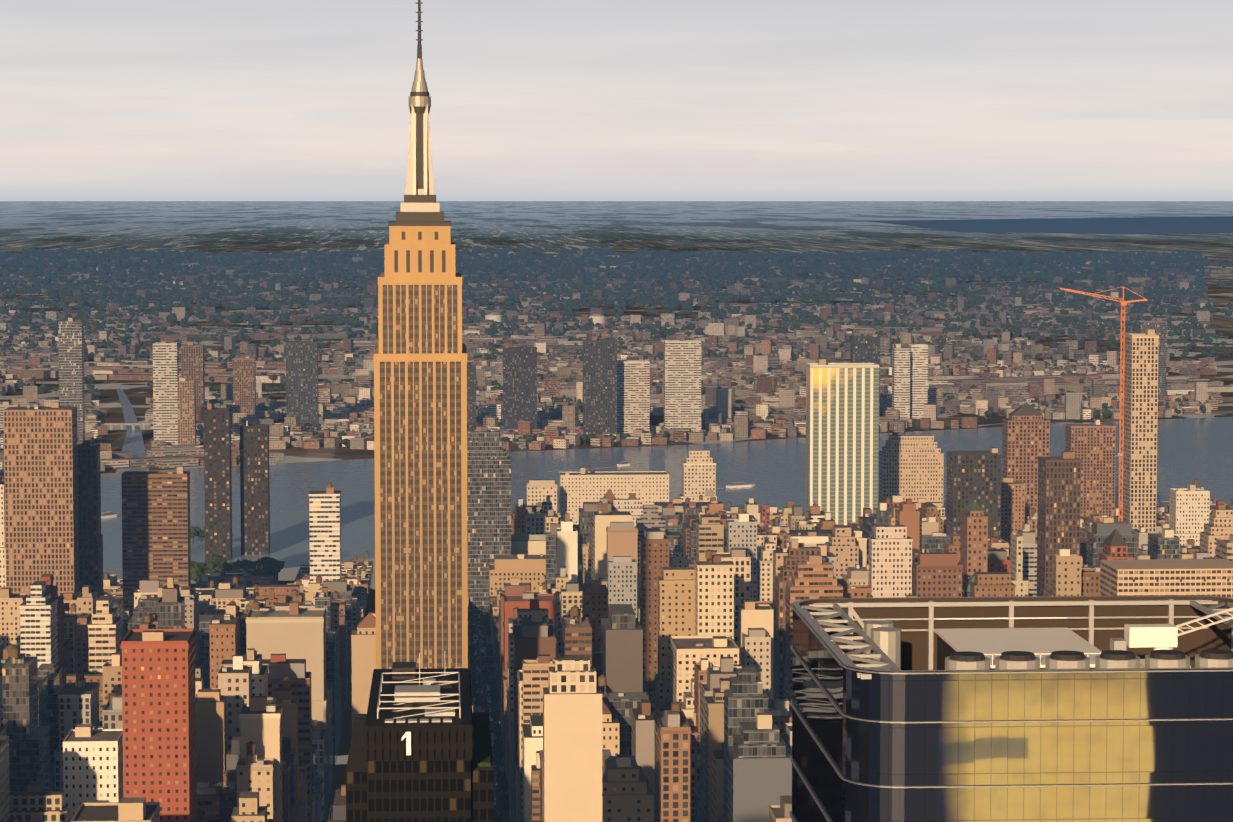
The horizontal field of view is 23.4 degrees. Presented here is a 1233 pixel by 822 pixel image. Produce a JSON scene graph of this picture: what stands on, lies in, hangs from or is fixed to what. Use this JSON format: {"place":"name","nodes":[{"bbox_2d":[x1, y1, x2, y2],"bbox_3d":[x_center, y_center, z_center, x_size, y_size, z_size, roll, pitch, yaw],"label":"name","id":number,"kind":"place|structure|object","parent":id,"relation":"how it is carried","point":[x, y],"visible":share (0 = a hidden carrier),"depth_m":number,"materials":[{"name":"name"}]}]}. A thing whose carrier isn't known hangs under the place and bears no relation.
{"place":"outdoors","nodes":[
{"label":"outdoors","id":0,"kind":"place"},
{"bbox_2d":[469,619,509,821],"bbox_3d":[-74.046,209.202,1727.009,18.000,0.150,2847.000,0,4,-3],"label":"street","id":1,"kind":"structure","parent":0,"point":[499,791],"depth_m":2027.34,"materials":[{"name":"grey asphalt"}]},
{"bbox_2d":[472,618,500,813],"bbox_3d":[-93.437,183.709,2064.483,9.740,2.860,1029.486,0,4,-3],"label":"vehicles","id":2,"kind":"object","parent":1,"relation":"on","point":[488,697],"visible":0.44,"depth_m":1992.48,"materials":[{"name":"paint"}]},
{"bbox_2d":[0,251,1232,473],"bbox_3d":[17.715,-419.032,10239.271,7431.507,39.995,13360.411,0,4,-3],"label":"distant city buildings","id":3,"kind":"structure","parent":0,"point":[998,389],"depth_m":5957.78,"materials":[{"name":"brown brick"}]},
{"bbox_2d":[0,201,1232,821],"bbox_3d":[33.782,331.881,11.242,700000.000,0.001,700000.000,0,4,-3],"label":"ground","id":4,"kind":"structure","parent":0,"point":[512,227],"depth_m":26724.95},
{"bbox_2d":[114,390,149,476],"bbox_3d":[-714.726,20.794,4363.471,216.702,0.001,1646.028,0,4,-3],"label":"creek","id":5,"kind":"structure","parent":4,"relation":"in","point":[133,442],"depth_m":4121.18,"materials":[{"name":"liquid"}]},
{"bbox_2d":[346,651,493,821],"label":"dark office tower","id":6,"kind":"structure","parent":4,"relation":"on","point":[420,750],"depth_m":583.97,"materials":[{"name":"black metal"}]},
{"bbox_2d":[373,0,474,712],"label":"skyscraper","id":7,"kind":"structure","parent":4,"relation":"on","point":[420,455],"depth_m":1288.04,"materials":[{"name":"stone"}]},
{"bbox_2d":[0,318,1232,821],"bbox_3d":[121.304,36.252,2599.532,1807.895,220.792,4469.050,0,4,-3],"label":"city buildings","id":8,"kind":"structure","parent":4,"relation":"on","point":[642,630],"depth_m":1913.83,"materials":[{"name":"brown brick"}]},
{"bbox_2d":[0,246,1232,818],"bbox_3d":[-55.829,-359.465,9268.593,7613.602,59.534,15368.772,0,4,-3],"label":"trees","id":9,"kind":"object","parent":4,"relation":"on","point":[1008,264],"visible":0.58,"depth_m":10037.12,"materials":[{"name":"green plant"}]},
{"bbox_2d":[870,216,1232,233],"bbox_3d":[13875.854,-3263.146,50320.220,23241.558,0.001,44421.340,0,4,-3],"label":"ocean bay","id":10,"kind":"object","parent":4,"relation":"in","point":[1173,225],"visible":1,"depth_m":36604.63,"materials":[{"name":"liquid"}]},
{"bbox_2d":[1060,287,1147,520],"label":"tower crane","id":11,"kind":"object","parent":4,"relation":"on","point":[1123,303],"visible":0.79,"depth_m":2524.09,"materials":[{"name":"orange metal"}]},
{"bbox_2d":[1100,559,1232,597],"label":"building","id":12,"kind":"structure","parent":4,"relation":"on","point":[1203,577],"depth_m":1719.16,"materials":[{"name":"beige concrete"}]},
{"bbox_2d":[0,0,1232,200],"label":"sky","id":13,"kind":"structure","parent":0,"point":[101,100],"materials":[{"name":"white"}]},
{"bbox_2d":[2,417,1232,578],"bbox_3d":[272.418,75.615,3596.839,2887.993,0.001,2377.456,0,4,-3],"label":"river","id":14,"kind":"structure","parent":0,"point":[1189,450],"depth_m":3584.11,"materials":[{"name":"liquid"}]},
{"bbox_2d":[101,453,1121,518],"bbox_3d":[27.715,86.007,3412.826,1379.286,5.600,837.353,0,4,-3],"label":"boats","id":15,"kind":"object","parent":14,"relation":"on","point":[620,464],"visible":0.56,"depth_m":3423.07,"materials":[{"name":"white"}]},
{"bbox_2d":[789,595,1232,821],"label":"glass tower","id":16,"kind":"structure","parent":0,"point":[1030,709],"depth_m":271.98,"materials":[{"name":"glass"}]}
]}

